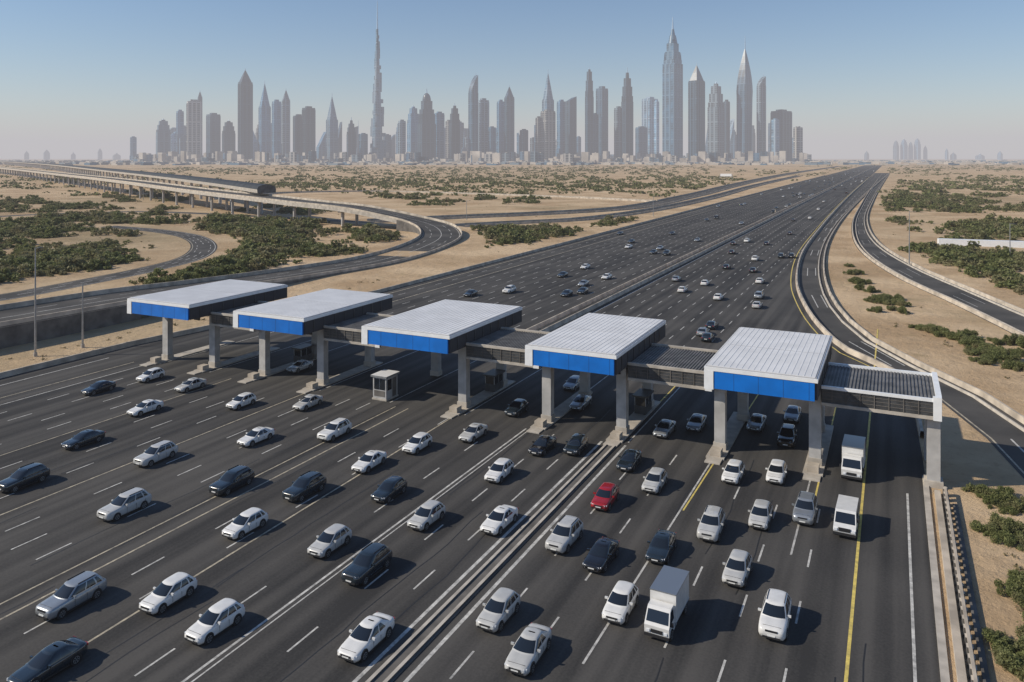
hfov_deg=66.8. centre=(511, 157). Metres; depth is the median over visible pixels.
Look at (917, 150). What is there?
skyscraper
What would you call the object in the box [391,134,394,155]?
skyscraper
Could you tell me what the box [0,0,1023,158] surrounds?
sky
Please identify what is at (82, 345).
street lamp
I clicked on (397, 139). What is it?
skyscraper
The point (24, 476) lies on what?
suv car
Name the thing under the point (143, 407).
sedan car
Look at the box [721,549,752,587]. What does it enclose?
hatchback car
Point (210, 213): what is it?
distant road
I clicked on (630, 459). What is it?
sedan car
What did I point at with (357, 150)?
skyscraper
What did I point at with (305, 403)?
sedan car
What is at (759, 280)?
sedan car
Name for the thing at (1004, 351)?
desert shrub
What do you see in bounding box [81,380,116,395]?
sedan car
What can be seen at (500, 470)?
hatchback car
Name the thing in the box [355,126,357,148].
skyscraper
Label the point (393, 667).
median kerb
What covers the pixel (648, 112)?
skyscraper
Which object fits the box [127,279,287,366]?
toll canopy
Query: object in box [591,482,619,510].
hatchback car
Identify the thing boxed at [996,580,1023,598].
desert shrub
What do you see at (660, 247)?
sedan car
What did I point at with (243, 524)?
hatchback car
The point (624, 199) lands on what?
distant road
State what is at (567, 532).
suv car
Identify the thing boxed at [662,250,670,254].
suv car
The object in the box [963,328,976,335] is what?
desert shrub
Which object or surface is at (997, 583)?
desert shrub
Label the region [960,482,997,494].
desert shrub
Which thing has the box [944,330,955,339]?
desert shrub
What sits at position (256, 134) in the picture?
skyscraper
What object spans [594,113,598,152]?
skyscraper
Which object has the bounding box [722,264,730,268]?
sedan car
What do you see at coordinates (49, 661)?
sedan car
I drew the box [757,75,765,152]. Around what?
skyscraper
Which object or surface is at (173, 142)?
skyscraper
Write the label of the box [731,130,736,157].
skyscraper
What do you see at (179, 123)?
skyscraper
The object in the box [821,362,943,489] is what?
toll gantry
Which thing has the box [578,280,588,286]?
sedan car
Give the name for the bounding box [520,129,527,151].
skyscraper
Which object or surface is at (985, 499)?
desert shrub
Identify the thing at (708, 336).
sedan car
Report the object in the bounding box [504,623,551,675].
sedan car
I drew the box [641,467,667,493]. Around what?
hatchback car
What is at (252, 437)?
sedan car
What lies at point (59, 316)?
interchange ramp bridge
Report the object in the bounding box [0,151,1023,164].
distant low rise district
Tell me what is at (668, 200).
frontage road
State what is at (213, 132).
skyscraper
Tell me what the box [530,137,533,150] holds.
skyscraper
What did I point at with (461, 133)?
skyscraper
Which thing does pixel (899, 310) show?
desert shrub
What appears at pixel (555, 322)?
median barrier
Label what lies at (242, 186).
metro viaduct
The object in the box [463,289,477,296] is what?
sedan car
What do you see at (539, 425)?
traffic island
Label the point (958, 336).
desert shrub
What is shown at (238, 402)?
hatchback car
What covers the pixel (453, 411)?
traffic island
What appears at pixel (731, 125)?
skyscraper
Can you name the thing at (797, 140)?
skyscraper
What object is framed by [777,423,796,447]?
suv car
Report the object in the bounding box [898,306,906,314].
desert shrub
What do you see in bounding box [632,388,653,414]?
toll booth
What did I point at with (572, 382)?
hatchback car
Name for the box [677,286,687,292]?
sedan car
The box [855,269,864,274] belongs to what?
desert shrub
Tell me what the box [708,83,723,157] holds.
skyscraper
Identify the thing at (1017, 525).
desert shrub
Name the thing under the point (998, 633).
desert shrub
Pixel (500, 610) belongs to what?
hatchback car
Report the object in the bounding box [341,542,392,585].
suv car
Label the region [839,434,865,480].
box truck
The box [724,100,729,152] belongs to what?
skyscraper
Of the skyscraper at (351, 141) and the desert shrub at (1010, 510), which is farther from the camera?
the skyscraper at (351, 141)
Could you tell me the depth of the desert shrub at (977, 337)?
132.62 m
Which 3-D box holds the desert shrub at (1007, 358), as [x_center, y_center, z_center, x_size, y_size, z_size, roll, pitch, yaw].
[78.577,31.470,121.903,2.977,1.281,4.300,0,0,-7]
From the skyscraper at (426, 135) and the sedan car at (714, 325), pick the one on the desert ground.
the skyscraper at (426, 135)
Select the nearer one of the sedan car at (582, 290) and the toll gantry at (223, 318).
the toll gantry at (223, 318)
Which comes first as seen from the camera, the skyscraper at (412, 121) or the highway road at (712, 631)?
the highway road at (712, 631)
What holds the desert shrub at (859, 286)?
on the desert ground
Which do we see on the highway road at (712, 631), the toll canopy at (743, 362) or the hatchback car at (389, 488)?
the hatchback car at (389, 488)
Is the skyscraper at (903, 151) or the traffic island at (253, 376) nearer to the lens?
the traffic island at (253, 376)
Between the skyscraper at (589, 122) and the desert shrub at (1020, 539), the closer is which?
the desert shrub at (1020, 539)
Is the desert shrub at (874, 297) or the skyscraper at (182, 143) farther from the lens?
the skyscraper at (182, 143)
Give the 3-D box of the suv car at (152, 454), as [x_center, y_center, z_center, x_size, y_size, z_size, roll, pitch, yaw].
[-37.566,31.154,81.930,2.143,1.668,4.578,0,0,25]
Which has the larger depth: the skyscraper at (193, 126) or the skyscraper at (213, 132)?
the skyscraper at (213, 132)
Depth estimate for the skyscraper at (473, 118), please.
5484.81 m
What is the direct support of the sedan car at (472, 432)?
on the highway road at (712, 631)
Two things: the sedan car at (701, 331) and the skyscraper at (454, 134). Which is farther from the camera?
the skyscraper at (454, 134)
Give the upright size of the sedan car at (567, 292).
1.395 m
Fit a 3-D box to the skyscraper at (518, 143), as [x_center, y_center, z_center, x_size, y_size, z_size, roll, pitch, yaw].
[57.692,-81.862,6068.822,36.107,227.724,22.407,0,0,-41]
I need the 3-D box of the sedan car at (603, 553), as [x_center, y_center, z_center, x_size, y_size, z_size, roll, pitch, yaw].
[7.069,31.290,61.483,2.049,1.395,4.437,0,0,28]
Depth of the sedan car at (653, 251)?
257.63 m
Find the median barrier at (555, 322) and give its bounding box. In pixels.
[527,165,877,331]
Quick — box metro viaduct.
[0,161,275,213]
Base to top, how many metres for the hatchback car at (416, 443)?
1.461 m
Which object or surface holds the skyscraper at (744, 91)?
on the desert ground
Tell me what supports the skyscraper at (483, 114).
on the desert ground
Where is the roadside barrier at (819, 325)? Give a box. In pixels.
[0,175,923,437]
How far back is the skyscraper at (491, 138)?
5589.18 m
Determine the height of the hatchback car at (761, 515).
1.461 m
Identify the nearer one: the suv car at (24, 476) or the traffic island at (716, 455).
the suv car at (24, 476)
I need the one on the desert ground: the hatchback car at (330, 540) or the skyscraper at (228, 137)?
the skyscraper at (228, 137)
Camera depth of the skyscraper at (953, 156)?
12477.84 m
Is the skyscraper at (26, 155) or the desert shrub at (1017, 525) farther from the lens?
the skyscraper at (26, 155)
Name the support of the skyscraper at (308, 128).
on the desert ground
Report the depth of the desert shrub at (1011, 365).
117.17 m
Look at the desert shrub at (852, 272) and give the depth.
212.37 m
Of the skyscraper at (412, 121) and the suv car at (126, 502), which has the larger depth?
the skyscraper at (412, 121)
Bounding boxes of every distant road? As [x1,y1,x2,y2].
[0,211,372,222]
[214,190,656,201]
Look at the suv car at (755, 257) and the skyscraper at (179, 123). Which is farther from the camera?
the skyscraper at (179, 123)
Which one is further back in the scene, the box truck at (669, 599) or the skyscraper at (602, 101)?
the skyscraper at (602, 101)
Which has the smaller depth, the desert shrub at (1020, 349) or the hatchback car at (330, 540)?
the hatchback car at (330, 540)
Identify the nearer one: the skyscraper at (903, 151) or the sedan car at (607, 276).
the sedan car at (607, 276)
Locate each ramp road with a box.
[798,173,1023,477]
[851,174,1023,334]
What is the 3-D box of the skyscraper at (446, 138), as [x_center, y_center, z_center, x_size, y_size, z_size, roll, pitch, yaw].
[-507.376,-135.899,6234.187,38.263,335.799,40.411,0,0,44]
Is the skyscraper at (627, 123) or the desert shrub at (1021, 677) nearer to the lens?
the desert shrub at (1021, 677)
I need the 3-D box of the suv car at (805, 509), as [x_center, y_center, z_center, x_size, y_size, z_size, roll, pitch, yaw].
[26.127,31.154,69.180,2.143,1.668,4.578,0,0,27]
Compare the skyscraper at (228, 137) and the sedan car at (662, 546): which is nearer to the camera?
the sedan car at (662, 546)
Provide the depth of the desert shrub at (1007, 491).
72.79 m
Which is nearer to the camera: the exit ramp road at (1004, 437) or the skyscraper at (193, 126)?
the exit ramp road at (1004, 437)
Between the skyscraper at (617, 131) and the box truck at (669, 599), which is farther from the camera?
the skyscraper at (617, 131)
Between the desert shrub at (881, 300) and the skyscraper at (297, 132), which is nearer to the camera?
the desert shrub at (881, 300)
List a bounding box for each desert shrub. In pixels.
[842,269,857,274]
[847,277,864,284]
[851,276,871,283]
[854,283,864,289]
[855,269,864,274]
[863,297,873,302]
[867,285,876,292]
[868,295,879,302]
[873,296,892,304]
[875,305,881,312]
[882,298,911,306]
[882,305,897,310]
[891,293,902,298]
[896,308,910,313]
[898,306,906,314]
[916,323,936,333]
[928,325,946,336]
[937,326,948,332]
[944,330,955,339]
[954,332,969,340]
[957,335,985,343]
[958,337,981,345]
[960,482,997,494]
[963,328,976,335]
[963,347,983,355]
[964,343,993,348]
[968,355,984,364]
[968,357,993,364]
[969,519,1004,541]
[972,340,986,347]
[977,342,1009,352]
[978,492,990,503]
[979,348,1009,359]
[979,627,1007,648]
[980,629,1016,652]
[981,487,1001,495]
[983,355,1002,363]
[985,347,1016,360]
[985,520,1016,546]
[987,493,1000,508]
[988,493,1019,505]
[988,527,1023,550]
[989,511,1021,531]
[989,645,1023,674]
[991,338,1012,345]
[992,333,1018,344]
[994,519,1023,533]
[994,574,1023,588]
[995,486,1015,497]
[995,501,1019,515]
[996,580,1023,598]
[1000,359,1021,368]
[1001,353,1020,362]
[1001,360,1023,369]
[1006,346,1023,360]
[1007,530,1023,544]
[1007,566,1023,578]
[1010,347,1023,353]
[1010,588,1023,611]
[1011,497,1023,512]
[1013,361,1023,371]
[1013,634,1023,652]
[1014,571,1023,586]
[1014,621,1023,638]
[1015,334,1023,347]
[1015,655,1023,680]
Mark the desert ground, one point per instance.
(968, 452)
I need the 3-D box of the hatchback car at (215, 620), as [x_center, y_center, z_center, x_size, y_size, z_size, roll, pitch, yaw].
[-20.074,31.257,52.534,2.012,1.461,4.061,0,0,28]
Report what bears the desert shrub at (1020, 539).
on the desert ground
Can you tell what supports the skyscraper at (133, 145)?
on the desert ground
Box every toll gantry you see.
[210,301,267,330]
[323,312,393,347]
[466,327,549,368]
[628,343,717,391]
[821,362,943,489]
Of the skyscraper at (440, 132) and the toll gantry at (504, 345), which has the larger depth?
the skyscraper at (440, 132)
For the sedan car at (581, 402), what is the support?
on the highway road at (712, 631)
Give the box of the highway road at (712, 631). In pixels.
[0,165,940,681]
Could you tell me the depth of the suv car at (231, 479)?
74.64 m
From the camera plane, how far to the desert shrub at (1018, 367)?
116.62 m
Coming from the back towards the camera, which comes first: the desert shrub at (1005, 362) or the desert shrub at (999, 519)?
the desert shrub at (1005, 362)
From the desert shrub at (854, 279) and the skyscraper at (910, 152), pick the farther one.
the skyscraper at (910, 152)
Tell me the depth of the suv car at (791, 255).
246.38 m
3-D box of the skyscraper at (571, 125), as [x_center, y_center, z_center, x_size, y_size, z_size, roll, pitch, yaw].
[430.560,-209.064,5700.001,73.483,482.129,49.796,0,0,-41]
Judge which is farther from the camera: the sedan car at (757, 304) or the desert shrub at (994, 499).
the sedan car at (757, 304)
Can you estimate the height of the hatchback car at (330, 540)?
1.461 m
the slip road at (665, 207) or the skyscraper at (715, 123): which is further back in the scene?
the skyscraper at (715, 123)
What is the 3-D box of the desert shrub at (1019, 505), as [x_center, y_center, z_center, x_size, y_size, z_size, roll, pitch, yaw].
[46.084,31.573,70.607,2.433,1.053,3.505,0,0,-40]
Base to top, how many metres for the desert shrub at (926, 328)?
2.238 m
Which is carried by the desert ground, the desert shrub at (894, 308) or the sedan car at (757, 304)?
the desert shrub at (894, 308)
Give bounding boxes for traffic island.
[140,340,234,366]
[187,346,279,374]
[237,358,315,383]
[296,361,382,393]
[440,380,514,418]
[526,391,592,433]
[603,400,660,446]
[704,412,745,464]
[802,425,833,481]
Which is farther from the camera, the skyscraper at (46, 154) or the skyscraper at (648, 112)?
the skyscraper at (46, 154)
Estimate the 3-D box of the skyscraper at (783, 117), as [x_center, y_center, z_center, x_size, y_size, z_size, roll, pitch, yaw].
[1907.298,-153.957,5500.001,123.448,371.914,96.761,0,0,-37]
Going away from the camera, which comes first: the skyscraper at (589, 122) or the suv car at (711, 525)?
the suv car at (711, 525)
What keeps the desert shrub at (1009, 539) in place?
on the desert ground
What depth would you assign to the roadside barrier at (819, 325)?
141.92 m
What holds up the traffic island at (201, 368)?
on the highway road at (712, 631)
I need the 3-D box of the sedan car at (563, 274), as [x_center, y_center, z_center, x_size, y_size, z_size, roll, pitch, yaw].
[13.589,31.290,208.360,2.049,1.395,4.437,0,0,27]
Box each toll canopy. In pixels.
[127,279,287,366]
[233,288,392,384]
[361,299,521,407]
[525,313,665,433]
[704,327,832,465]
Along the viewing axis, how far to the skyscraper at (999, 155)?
12487.19 m
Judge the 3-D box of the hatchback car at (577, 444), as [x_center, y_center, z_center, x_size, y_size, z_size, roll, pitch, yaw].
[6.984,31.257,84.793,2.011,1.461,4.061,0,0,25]
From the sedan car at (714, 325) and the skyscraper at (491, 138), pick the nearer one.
the sedan car at (714, 325)
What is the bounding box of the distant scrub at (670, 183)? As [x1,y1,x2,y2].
[0,162,1023,198]
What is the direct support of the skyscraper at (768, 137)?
on the desert ground
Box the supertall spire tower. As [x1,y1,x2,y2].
[369,1,386,158]
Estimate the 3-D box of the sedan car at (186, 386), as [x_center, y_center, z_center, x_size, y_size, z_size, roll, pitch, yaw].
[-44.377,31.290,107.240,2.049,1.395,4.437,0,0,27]
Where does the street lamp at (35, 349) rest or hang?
on the desert ground
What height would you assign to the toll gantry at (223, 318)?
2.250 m
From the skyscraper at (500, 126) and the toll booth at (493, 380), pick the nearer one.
the toll booth at (493, 380)
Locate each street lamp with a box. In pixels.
[33,247,42,356]
[81,282,84,347]
[908,211,909,264]
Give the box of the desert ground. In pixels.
[0,158,1023,681]
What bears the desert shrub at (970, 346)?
on the desert ground
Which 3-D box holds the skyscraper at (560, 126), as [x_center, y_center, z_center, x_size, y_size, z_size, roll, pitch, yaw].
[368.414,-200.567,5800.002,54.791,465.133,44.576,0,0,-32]
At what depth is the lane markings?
65.70 m
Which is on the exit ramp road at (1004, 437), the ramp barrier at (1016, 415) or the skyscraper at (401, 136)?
the ramp barrier at (1016, 415)
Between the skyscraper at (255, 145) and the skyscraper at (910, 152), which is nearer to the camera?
the skyscraper at (255, 145)
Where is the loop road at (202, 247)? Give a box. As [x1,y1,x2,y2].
[0,226,216,300]
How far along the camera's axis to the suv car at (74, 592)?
55.00 m
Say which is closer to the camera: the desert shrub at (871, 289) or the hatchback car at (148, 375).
the hatchback car at (148, 375)
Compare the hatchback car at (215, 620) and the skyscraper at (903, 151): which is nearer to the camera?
the hatchback car at (215, 620)
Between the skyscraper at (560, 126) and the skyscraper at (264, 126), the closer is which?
the skyscraper at (560, 126)
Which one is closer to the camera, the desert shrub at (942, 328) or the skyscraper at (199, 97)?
the desert shrub at (942, 328)
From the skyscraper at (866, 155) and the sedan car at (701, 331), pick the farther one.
the skyscraper at (866, 155)
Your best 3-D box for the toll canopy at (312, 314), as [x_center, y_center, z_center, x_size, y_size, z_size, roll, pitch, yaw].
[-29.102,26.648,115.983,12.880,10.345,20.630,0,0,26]
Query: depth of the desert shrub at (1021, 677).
47.58 m
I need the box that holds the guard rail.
[922,475,990,681]
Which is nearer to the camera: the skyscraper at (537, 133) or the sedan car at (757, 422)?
the sedan car at (757, 422)
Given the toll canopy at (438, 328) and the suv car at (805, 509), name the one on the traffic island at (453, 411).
the toll canopy at (438, 328)
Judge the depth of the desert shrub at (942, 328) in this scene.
139.44 m
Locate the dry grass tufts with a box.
[5,190,1023,635]
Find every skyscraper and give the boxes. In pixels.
[24,151,28,159]
[43,149,49,159]
[71,152,75,159]
[98,149,101,159]
[113,153,120,159]
[130,136,136,155]
[156,118,170,157]
[171,134,175,151]
[176,110,183,153]
[179,134,185,153]
[186,99,201,156]
[198,92,201,103]
[206,113,220,152]
[222,120,234,152]
[238,68,252,159]
[253,131,257,158]
[255,124,257,140]
[258,81,270,152]
[271,123,271,152]
[272,99,281,157]
[282,91,289,154]
[293,114,301,153]
[302,106,315,155]
[316,132,325,159]
[326,98,337,160]
[338,122,341,152]
[347,117,355,157]
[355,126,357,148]
[356,124,358,153]
[359,133,367,158]
[383,134,390,155]
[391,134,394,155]
[396,124,397,153]
[398,120,405,153]
[407,105,417,151]
[417,88,435,158]
[434,112,444,158]
[445,120,448,157]
[449,103,459,160]
[460,121,463,152]
[461,138,466,152]
[464,137,467,150]
[468,75,477,157]
[478,98,488,153]
[488,126,495,151]
[497,100,503,153]
[504,85,513,152]
[517,133,519,155]
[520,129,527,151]
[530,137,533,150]
[535,116,539,152]
[540,109,555,159]
[542,74,553,110]
[557,100,565,153]
[565,96,576,154]
[577,136,580,155]
[585,67,593,154]
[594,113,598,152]
[596,86,607,158]
[614,106,620,157]
[621,67,632,157]
[635,126,646,158]
[642,97,657,153]
[654,100,658,153]
[662,17,682,160]
[688,63,704,160]
[705,128,707,152]
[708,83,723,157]
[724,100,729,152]
[730,119,733,152]
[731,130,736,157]
[736,49,752,152]
[752,125,755,152]
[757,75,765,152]
[768,123,769,151]
[770,109,791,161]
[771,118,778,155]
[793,126,802,158]
[864,151,868,159]
[893,141,898,159]
[900,139,907,159]
[908,142,912,159]
[914,138,920,159]
[923,146,926,159]
[945,148,947,159]
[950,152,956,159]
[975,154,984,159]
[997,151,1002,159]
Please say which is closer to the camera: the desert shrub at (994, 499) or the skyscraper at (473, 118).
the desert shrub at (994, 499)
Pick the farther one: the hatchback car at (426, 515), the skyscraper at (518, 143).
the skyscraper at (518, 143)
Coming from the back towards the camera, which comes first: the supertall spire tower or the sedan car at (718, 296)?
the supertall spire tower
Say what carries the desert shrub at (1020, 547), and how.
on the desert ground
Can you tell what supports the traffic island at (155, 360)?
on the highway road at (712, 631)
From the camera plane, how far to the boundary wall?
279.41 m
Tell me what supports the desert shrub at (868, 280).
on the desert ground
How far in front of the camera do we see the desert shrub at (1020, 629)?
51.87 m
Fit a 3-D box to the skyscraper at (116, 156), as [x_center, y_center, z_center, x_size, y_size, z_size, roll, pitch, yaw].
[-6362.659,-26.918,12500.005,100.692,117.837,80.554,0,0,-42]
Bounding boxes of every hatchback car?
[136,367,164,382]
[139,572,197,614]
[184,598,244,644]
[222,507,267,539]
[226,392,256,409]
[307,523,351,557]
[371,475,407,502]
[402,432,432,454]
[407,500,445,530]
[476,587,520,632]
[484,458,513,483]
[505,398,528,416]
[563,375,578,390]
[563,433,587,455]
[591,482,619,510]
[602,580,638,624]
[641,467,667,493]
[721,459,744,484]
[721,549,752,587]
[748,499,772,530]
[765,459,787,484]
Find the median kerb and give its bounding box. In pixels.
[365,444,616,681]
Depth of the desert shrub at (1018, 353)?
122.61 m
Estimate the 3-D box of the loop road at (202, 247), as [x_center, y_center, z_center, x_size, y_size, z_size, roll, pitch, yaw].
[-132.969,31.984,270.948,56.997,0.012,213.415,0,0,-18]
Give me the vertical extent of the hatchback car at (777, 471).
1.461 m
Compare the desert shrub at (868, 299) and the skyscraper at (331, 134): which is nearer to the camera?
the desert shrub at (868, 299)
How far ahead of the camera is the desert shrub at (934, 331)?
139.35 m
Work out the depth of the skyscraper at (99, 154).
12483.50 m
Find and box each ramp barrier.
[818,174,1023,431]
[852,174,1023,336]
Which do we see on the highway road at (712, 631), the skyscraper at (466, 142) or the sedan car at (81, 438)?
the sedan car at (81, 438)
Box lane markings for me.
[0,169,916,681]
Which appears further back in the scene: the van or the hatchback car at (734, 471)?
the hatchback car at (734, 471)
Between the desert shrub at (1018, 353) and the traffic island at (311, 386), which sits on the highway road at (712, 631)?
the traffic island at (311, 386)
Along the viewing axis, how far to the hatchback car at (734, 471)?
76.67 m
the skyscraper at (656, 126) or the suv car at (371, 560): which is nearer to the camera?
the suv car at (371, 560)
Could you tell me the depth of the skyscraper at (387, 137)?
6134.18 m
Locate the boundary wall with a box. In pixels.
[937,238,1023,247]
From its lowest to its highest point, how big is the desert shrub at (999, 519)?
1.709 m
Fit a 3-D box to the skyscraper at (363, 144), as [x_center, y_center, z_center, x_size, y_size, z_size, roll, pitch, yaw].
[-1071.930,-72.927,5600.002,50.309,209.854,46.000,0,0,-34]
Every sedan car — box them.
[6,636,87,681]
[61,429,105,449]
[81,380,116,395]
[127,399,163,416]
[174,377,206,392]
[237,427,274,446]
[286,359,313,372]
[292,394,323,410]
[337,612,394,662]
[351,450,386,472]
[458,423,487,442]
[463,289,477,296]
[480,504,517,535]
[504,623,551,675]
[528,435,556,455]
[557,271,567,277]
[560,289,572,296]
[569,394,591,410]
[577,287,588,293]
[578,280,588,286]
[580,264,589,268]
[583,536,619,572]
[601,273,611,279]
[616,449,641,471]
[645,529,676,563]
[649,249,656,253]
[653,419,675,438]
[656,245,663,249]
[672,276,681,281]
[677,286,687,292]
[686,413,706,431]
[696,327,709,335]
[701,280,709,285]
[701,332,714,341]
[705,321,718,329]
[713,293,723,300]
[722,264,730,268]
[746,413,766,431]
[749,267,757,272]
[752,301,762,308]
[755,278,764,283]
[783,405,801,422]
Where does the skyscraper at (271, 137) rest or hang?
on the desert ground
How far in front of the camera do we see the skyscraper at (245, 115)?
5478.66 m
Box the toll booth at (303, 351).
[291,343,314,361]
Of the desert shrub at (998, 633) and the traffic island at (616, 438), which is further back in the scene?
the traffic island at (616, 438)
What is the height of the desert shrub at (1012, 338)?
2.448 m
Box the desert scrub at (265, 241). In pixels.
[0,186,1023,294]
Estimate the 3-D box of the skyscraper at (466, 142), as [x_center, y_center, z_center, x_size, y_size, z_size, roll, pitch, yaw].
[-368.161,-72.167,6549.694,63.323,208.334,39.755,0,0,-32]
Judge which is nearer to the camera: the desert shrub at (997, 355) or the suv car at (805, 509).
the suv car at (805, 509)
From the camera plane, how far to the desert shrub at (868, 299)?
172.07 m
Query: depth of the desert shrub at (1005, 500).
71.16 m
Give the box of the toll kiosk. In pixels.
[371,369,399,400]
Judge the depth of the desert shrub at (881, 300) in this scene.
170.08 m
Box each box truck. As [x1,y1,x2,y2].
[643,565,688,641]
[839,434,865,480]
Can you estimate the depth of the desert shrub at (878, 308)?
160.39 m
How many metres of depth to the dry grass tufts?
132.69 m
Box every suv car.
[0,462,49,492]
[35,571,106,619]
[97,487,151,521]
[133,440,177,466]
[208,465,254,495]
[282,471,326,501]
[317,418,351,441]
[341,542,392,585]
[502,285,515,293]
[545,515,583,553]
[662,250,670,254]
[696,505,725,541]
[751,255,758,260]
[754,291,764,298]
[758,588,791,640]
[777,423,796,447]
[778,253,784,257]
[788,253,795,257]
[792,491,817,525]
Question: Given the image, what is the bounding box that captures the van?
[831,494,859,538]
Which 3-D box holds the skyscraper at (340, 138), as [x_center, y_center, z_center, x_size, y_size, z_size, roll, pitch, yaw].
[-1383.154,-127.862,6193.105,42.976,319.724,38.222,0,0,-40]
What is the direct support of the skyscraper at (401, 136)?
on the desert ground
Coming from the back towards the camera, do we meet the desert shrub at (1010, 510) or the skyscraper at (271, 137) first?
the skyscraper at (271, 137)
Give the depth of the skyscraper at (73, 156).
12477.48 m
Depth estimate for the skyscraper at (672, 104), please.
5367.76 m
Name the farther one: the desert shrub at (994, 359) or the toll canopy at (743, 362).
the desert shrub at (994, 359)
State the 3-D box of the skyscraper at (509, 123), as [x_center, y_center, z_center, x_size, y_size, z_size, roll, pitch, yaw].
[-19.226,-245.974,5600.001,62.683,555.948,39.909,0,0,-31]
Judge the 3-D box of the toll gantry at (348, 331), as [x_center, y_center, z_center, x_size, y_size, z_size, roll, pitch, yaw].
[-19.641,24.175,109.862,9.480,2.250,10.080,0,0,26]
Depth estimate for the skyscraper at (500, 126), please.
5784.40 m
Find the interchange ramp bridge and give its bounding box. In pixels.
[0,167,461,348]
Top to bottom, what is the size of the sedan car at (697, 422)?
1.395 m
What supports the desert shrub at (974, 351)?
on the desert ground
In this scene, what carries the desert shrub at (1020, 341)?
on the desert ground
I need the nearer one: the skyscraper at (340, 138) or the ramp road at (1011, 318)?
the ramp road at (1011, 318)
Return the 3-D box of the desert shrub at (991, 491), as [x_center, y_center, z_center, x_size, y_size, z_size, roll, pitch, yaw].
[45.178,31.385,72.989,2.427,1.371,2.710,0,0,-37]
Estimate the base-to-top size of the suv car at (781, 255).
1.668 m
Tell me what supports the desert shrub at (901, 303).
on the desert ground
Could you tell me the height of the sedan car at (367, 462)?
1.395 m
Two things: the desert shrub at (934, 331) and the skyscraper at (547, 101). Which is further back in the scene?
the skyscraper at (547, 101)
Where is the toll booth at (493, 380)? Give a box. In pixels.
[482,369,504,391]
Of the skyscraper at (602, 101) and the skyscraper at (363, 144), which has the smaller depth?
the skyscraper at (363, 144)
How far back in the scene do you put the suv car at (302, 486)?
73.25 m
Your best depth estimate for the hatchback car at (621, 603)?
54.10 m
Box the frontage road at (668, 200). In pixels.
[367,166,840,222]
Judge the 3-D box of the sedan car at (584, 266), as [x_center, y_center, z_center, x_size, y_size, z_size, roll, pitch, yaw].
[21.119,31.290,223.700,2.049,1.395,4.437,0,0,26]
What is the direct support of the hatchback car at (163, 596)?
on the highway road at (712, 631)
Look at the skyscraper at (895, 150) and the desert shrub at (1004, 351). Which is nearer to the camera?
the desert shrub at (1004, 351)
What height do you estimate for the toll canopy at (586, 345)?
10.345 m
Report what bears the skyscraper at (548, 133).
on the desert ground
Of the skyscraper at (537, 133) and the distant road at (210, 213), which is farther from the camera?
the skyscraper at (537, 133)
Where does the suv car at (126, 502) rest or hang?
on the highway road at (712, 631)
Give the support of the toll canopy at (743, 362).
on the traffic island at (716, 455)
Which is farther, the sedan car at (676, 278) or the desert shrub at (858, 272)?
the desert shrub at (858, 272)
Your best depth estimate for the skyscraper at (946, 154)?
12482.55 m
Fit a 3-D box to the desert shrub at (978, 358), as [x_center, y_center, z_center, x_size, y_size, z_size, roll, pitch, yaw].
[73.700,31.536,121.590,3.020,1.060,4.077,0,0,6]
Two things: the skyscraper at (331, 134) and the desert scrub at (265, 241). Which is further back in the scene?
the skyscraper at (331, 134)
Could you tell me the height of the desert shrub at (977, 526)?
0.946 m
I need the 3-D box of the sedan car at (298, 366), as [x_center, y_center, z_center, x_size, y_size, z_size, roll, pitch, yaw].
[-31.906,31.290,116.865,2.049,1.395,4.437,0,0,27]
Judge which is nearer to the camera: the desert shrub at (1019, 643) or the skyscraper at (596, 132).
the desert shrub at (1019, 643)
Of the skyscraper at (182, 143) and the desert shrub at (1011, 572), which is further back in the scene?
the skyscraper at (182, 143)
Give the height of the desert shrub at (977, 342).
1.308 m
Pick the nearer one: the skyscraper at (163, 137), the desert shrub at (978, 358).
the desert shrub at (978, 358)
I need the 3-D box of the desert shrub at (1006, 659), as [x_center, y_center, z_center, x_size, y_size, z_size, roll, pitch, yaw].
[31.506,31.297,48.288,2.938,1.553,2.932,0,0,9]
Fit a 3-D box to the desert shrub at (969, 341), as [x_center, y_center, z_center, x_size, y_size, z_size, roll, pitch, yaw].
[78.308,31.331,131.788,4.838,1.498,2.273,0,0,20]
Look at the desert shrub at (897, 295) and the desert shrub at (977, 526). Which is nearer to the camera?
the desert shrub at (977, 526)
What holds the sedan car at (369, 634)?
on the highway road at (712, 631)
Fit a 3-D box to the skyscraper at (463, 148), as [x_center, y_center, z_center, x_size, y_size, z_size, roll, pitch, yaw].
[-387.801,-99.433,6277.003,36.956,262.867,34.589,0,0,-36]
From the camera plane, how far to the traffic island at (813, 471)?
79.46 m
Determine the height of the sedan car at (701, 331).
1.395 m
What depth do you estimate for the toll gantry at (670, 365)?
87.87 m
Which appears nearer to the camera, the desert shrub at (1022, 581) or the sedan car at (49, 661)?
the sedan car at (49, 661)
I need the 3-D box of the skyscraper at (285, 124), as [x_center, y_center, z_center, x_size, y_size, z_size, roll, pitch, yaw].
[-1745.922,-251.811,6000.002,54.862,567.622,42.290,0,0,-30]
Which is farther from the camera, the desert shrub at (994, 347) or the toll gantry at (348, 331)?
the desert shrub at (994, 347)
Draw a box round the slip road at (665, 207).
[455,175,802,226]

